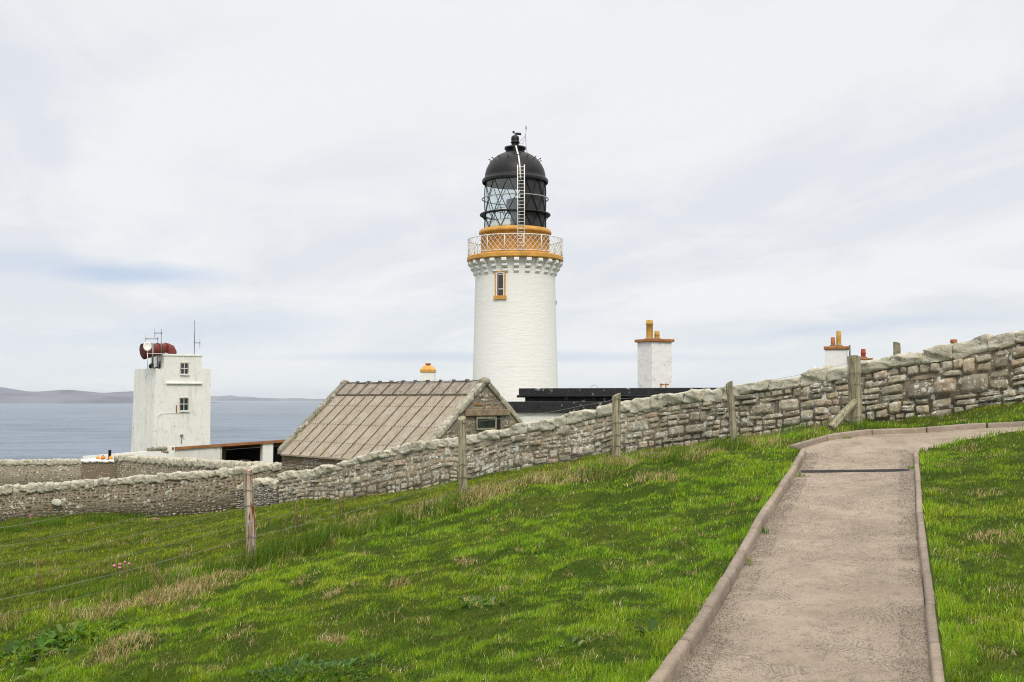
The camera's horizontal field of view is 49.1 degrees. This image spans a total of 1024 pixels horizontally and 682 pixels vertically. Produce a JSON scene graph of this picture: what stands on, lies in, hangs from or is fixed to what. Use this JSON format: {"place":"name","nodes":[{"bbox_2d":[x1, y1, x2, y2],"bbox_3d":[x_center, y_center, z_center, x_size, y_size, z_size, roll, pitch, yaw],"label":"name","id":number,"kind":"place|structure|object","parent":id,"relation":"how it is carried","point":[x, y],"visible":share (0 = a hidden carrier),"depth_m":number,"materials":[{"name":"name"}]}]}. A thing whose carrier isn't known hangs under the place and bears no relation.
{"place":"outdoors","nodes":[
{"label":"outdoors","id":0,"kind":"place"},
{"bbox_2d":[0,387,221,402],"bbox_3d":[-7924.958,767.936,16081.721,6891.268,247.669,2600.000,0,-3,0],"label":"headland","id":1,"kind":"structure","parent":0,"point":[8,395],"depth_m":15163.56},
{"bbox_2d":[0,401,322,459],"bbox_3d":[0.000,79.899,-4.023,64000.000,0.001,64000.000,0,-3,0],"label":"sea","id":2,"kind":"structure","parent":0,"point":[33,431],"depth_m":3192.70,"materials":[{"name":"liquid"}]},
{"bbox_2d":[211,395,257,398],"bbox_3d":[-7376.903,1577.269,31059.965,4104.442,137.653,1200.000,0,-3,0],"label":"hills","id":3,"kind":"structure","parent":0,"point":[221,397],"depth_m":30774.76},
{"bbox_2d":[211,398,324,400],"bbox_3d":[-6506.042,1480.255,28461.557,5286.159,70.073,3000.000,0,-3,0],"label":"coast","id":4,"kind":"structure","parent":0,"point":[264,399],"depth_m":27372.10},
{"bbox_2d":[0,403,1023,681],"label":"ground","id":5,"kind":"structure","parent":0,"point":[568,573],"depth_m":9.96,"materials":[{"name":"green plant"}]},
{"bbox_2d":[13,666,61,681],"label":"weed","id":6,"kind":"object","parent":5,"relation":"on","point":[31,669],"visible":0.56,"depth_m":8.56,"materials":[{"name":"green plant"}]},
{"bbox_2d":[0,633,80,674],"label":"dock plant","id":7,"kind":"object","parent":5,"relation":"on","point":[11,646],"visible":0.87,"depth_m":9.96,"materials":[{"name":"green plant"}]},
{"bbox_2d":[36,559,44,594],"bbox_3d":[-5.968,3.002,14.173,0.088,0.472,0.108,0,-3,0],"label":"dead stalk","id":8,"kind":"object","parent":5,"relation":"on","point":[40,580],"visible":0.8,"depth_m":14.18,"materials":[{"name":"beige plant"}]},
{"bbox_2d":[0,458,81,485],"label":"enclosure wall","id":9,"kind":"structure","parent":5,"relation":"on","point":[25,471],"depth_m":77.16,"materials":[{"name":"grey stone"}]},
{"bbox_2d":[14,620,130,646],"bbox_3d":[-4.047,2.742,10.429,0.950,0.228,0.982,-3,-4,44],"label":"dock plant","id":10,"kind":"object","parent":5,"relation":"on","point":[59,626],"visible":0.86,"depth_m":10.48,"materials":[{"name":"green plant"}]},
{"bbox_2d":[81,457,115,479],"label":"stone pier","id":11,"kind":"structure","parent":5,"relation":"on","point":[93,468],"depth_m":65.75,"materials":[{"name":"brown stone"}]},
{"bbox_2d":[112,561,129,586],"bbox_3d":[-4.580,2.736,13.124,0.107,0.290,0.191,-2,-3,34],"label":"pink flower","id":12,"kind":"object","parent":5,"relation":"on","point":[119,567],"visible":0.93,"depth_m":13.08,"materials":[{"name":"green plant"}]},
{"bbox_2d":[83,446,176,458],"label":"parapet wall","id":13,"kind":"structure","parent":5,"relation":"on","point":[168,451],"depth_m":69.85,"materials":[{"name":"white paint"}]},
{"bbox_2d":[0,462,281,521],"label":"field wall","id":14,"kind":"structure","parent":5,"relation":"on","point":[73,496],"depth_m":43.92,"materials":[{"name":"grey stone"}]},
{"bbox_2d":[51,499,61,505],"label":"white stone","id":15,"kind":"object","parent":14,"relation":"in","point":[57,502],"visible":1,"depth_m":42.64,"materials":[{"name":"white stone"}]},
{"bbox_2d":[147,560,166,587],"bbox_3d":[-3.734,2.478,11.807,0.255,0.341,0.063,0,-3,0],"label":"dead stalk","id":16,"kind":"object","parent":5,"relation":"on","point":[158,582],"visible":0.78,"depth_m":11.80,"materials":[{"name":"beige plant"}]},
{"bbox_2d":[131,354,210,451],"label":"foghorn tower","id":17,"kind":"structure","parent":5,"relation":"on","point":[171,400],"depth_m":93.33,"materials":[{"name":"white paint"}]},
{"bbox_2d":[145,337,157,366],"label":"roof aerial","id":18,"kind":"object","parent":17,"relation":"on","point":[157,342],"visible":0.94,"depth_m":93.29,"materials":[{"name":"metal"}]},
{"bbox_2d":[143,341,161,368],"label":"satellite dish","id":19,"kind":"object","parent":17,"relation":"on","point":[147,346],"visible":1,"depth_m":90.77,"materials":[{"name":"white paint"}]},
{"bbox_2d":[151,343,153,367],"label":"roof post","id":20,"kind":"object","parent":17,"relation":"on","point":[152,365],"visible":1,"depth_m":91.91,"materials":[{"name":"metal"}]},
{"bbox_2d":[139,343,176,358],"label":"foghorn","id":21,"kind":"object","parent":17,"relation":"on","point":[167,348],"visible":0.81,"depth_m":92.54,"materials":[{"name":"red paint"}]},
{"bbox_2d":[154,329,161,367],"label":"roof aerial","id":22,"kind":"object","parent":17,"relation":"on","point":[161,344],"visible":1,"depth_m":92.29,"materials":[{"name":"metal"}]},
{"bbox_2d":[179,397,189,411],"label":"window","id":23,"kind":"structure","parent":17,"relation":"in","point":[183,401],"depth_m":93.30,"materials":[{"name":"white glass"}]},
{"bbox_2d":[180,362,189,374],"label":"window","id":24,"kind":"structure","parent":17,"relation":"in","point":[184,366],"depth_m":93.44,"materials":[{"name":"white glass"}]},
{"bbox_2d":[194,321,199,354],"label":"roof aerial","id":25,"kind":"object","parent":17,"relation":"on","point":[194,338],"visible":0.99,"depth_m":95.10,"materials":[{"name":"metal"}]},
{"bbox_2d":[114,454,281,478],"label":"yard wall","id":26,"kind":"structure","parent":5,"relation":"on","point":[127,465],"depth_m":60.07,"materials":[{"name":"grey stone"}]},
{"bbox_2d":[172,440,284,462],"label":"garage row","id":27,"kind":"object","parent":5,"relation":"on","point":[265,451],"visible":0.25,"depth_m":73.31,"materials":[{"name":"white paint"}]},
{"bbox_2d":[235,477,278,509],"bbox_3d":[-8.169,5.005,36.213,1.380,1.192,0.814,0,-3,8],"label":"wall stub","id":28,"kind":"object","parent":5,"relation":"on","point":[261,494],"depth_m":35.92,"materials":[{"name":"stone"}]},
{"bbox_2d":[294,497,304,530],"bbox_3d":[-3.067,2.507,16.140,0.150,0.519,0.080,1,-3,-23],"label":"dead stalk","id":29,"kind":"object","parent":5,"relation":"on","point":[297,516],"visible":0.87,"depth_m":16.14,"materials":[{"name":"beige plant"}]},
{"bbox_2d":[245,649,390,681],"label":"clover patch","id":30,"kind":"object","parent":5,"relation":"on","point":[300,661],"visible":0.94,"depth_m":7.24,"materials":[{"name":"green plant"}]},
{"bbox_2d":[339,483,345,516],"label":"dead stalk","id":31,"kind":"object","parent":5,"relation":"on","point":[341,503],"visible":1,"depth_m":16.72,"materials":[{"name":"beige plant"}]},
{"bbox_2d":[277,377,522,472],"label":"stone outbuilding","id":32,"kind":"structure","parent":5,"relation":"on","point":[346,417],"depth_m":36.23,"materials":[{"name":"beige stone"}]},
{"bbox_2d":[464,409,509,429],"bbox_3d":[-0.754,2.425,34.598,1.815,0.630,0.095,3,-4,-42],"label":"window","id":33,"kind":"structure","parent":32,"relation":"in","point":[486,414],"depth_m":34.58,"materials":[{"name":"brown wood"}]},
{"bbox_2d":[420,363,435,380],"bbox_3d":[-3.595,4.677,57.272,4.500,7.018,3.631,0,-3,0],"label":"chimney","id":34,"kind":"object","parent":5,"relation":"on","point":[428,371],"depth_m":55.64,"materials":[{"name":"white paint"}]},
{"bbox_2d":[0,355,863,623],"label":"wire fence","id":35,"kind":"object","parent":5,"relation":"on","point":[852,408],"visible":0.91,"depth_m":15.79,"materials":[{"name":"grey wood"}]},
{"bbox_2d":[441,595,505,609],"bbox_3d":[-0.316,2.014,8.557,0.501,0.110,0.384,1,-3,-17],"label":"weed","id":36,"kind":"object","parent":5,"relation":"on","point":[474,597],"visible":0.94,"depth_m":8.54,"materials":[{"name":"green plant"}]},
{"bbox_2d":[0,410,963,604],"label":"rank grass","id":37,"kind":"structure","parent":5,"relation":"on","point":[307,543],"depth_m":13.75,"materials":[{"name":"green plant"}]},
{"bbox_2d":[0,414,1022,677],"bbox_3d":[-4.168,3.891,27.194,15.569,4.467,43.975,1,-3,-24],"label":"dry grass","id":38,"kind":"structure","parent":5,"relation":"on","point":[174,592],"depth_m":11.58,"materials":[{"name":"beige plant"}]},
{"bbox_2d":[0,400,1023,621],"bbox_3d":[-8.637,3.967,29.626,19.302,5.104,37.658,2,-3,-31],"label":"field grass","id":39,"kind":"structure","parent":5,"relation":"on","point":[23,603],"depth_m":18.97,"materials":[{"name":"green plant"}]},
{"bbox_2d":[467,126,562,401],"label":"lighthouse","id":40,"kind":"object","parent":5,"relation":"on","point":[515,265],"visible":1,"depth_m":60.46,"materials":[{"name":"white paint"}]},
{"bbox_2d":[493,271,506,299],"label":"window","id":41,"kind":"structure","parent":40,"relation":"in","point":[500,276],"depth_m":60.11,"materials":[{"name":"paint"}]},
{"bbox_2d":[559,635,591,647],"bbox_3d":[0.377,1.850,6.886,0.201,0.079,0.211,1,-3,-19],"label":"weed","id":42,"kind":"object","parent":5,"relation":"on","point":[581,642],"visible":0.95,"depth_m":6.93,"materials":[{"name":"green plant"}]},
{"bbox_2d":[508,320,715,421],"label":"lighthouse annex","id":43,"kind":"object","parent":5,"relation":"on","point":[654,354],"visible":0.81,"depth_m":50.84,"materials":[{"name":"white paint"}]},
{"bbox_2d":[634,618,658,635],"bbox_3d":[0.869,1.861,7.237,0.190,0.108,0.135,3,-4,-42],"label":"weed","id":44,"kind":"object","parent":5,"relation":"on","point":[653,623],"visible":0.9,"depth_m":7.25,"materials":[{"name":"green plant"}]},
{"bbox_2d":[277,330,1023,503],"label":"dry stone wall","id":45,"kind":"structure","parent":5,"relation":"on","point":[984,369],"depth_m":23.91,"materials":[{"name":"grey stone"}]},
{"bbox_2d":[814,331,872,367],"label":"keepers cottage","id":46,"kind":"structure","parent":5,"relation":"on","point":[836,355],"depth_m":42.77,"materials":[{"name":"white paint"}]},
{"bbox_2d":[893,342,900,354],"bbox_3d":[7.437,0.797,21.607,0.147,1.566,0.148,0,-3,0],"label":"old post","id":47,"kind":"object","parent":5,"relation":"on","point":[896,348],"visible":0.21,"depth_m":21.59,"materials":[{"name":"beige wood"}]},
{"bbox_2d":[788,421,1023,448],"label":"kerb bend","id":48,"kind":"object","parent":5,"relation":"on","point":[817,440],"visible":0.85,"depth_m":17.83,"materials":[{"name":"concrete"}]},
{"bbox_2d":[0,0,1023,398],"label":"sky","id":49,"kind":"structure","parent":0,"point":[298,183],"materials":[{"name":"white"}]},
{"bbox_2d":[673,426,1023,681],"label":"path","id":50,"kind":"structure","parent":0,"point":[856,448],"depth_m":8.62,"materials":[{"name":"grey gravel"}]},
{"bbox_2d":[647,449,805,681],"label":"kerb lower side","id":51,"kind":"structure","parent":50,"relation":"on","point":[675,659],"depth_m":8.29,"materials":[{"name":"concrete"}]},
{"bbox_2d":[675,449,930,681],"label":"loose grit","id":52,"kind":"object","parent":50,"relation":"on","point":[912,557],"visible":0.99,"depth_m":8.76,"materials":[{"name":"beige gravel"}]},
{"bbox_2d":[801,469,908,472],"bbox_3d":[4.457,1.696,14.586,1.353,0.079,0.106,-1,-3,16],"label":"drain channel","id":53,"kind":"object","parent":50,"relation":"on","point":[860,470],"visible":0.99,"depth_m":14.55,"materials":[{"name":"metal"}]},
{"bbox_2d":[913,450,944,681],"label":"kerb upper side","id":54,"kind":"structure","parent":50,"relation":"on","point":[936,666],"depth_m":8.16,"materials":[{"name":"concrete"}]}
]}

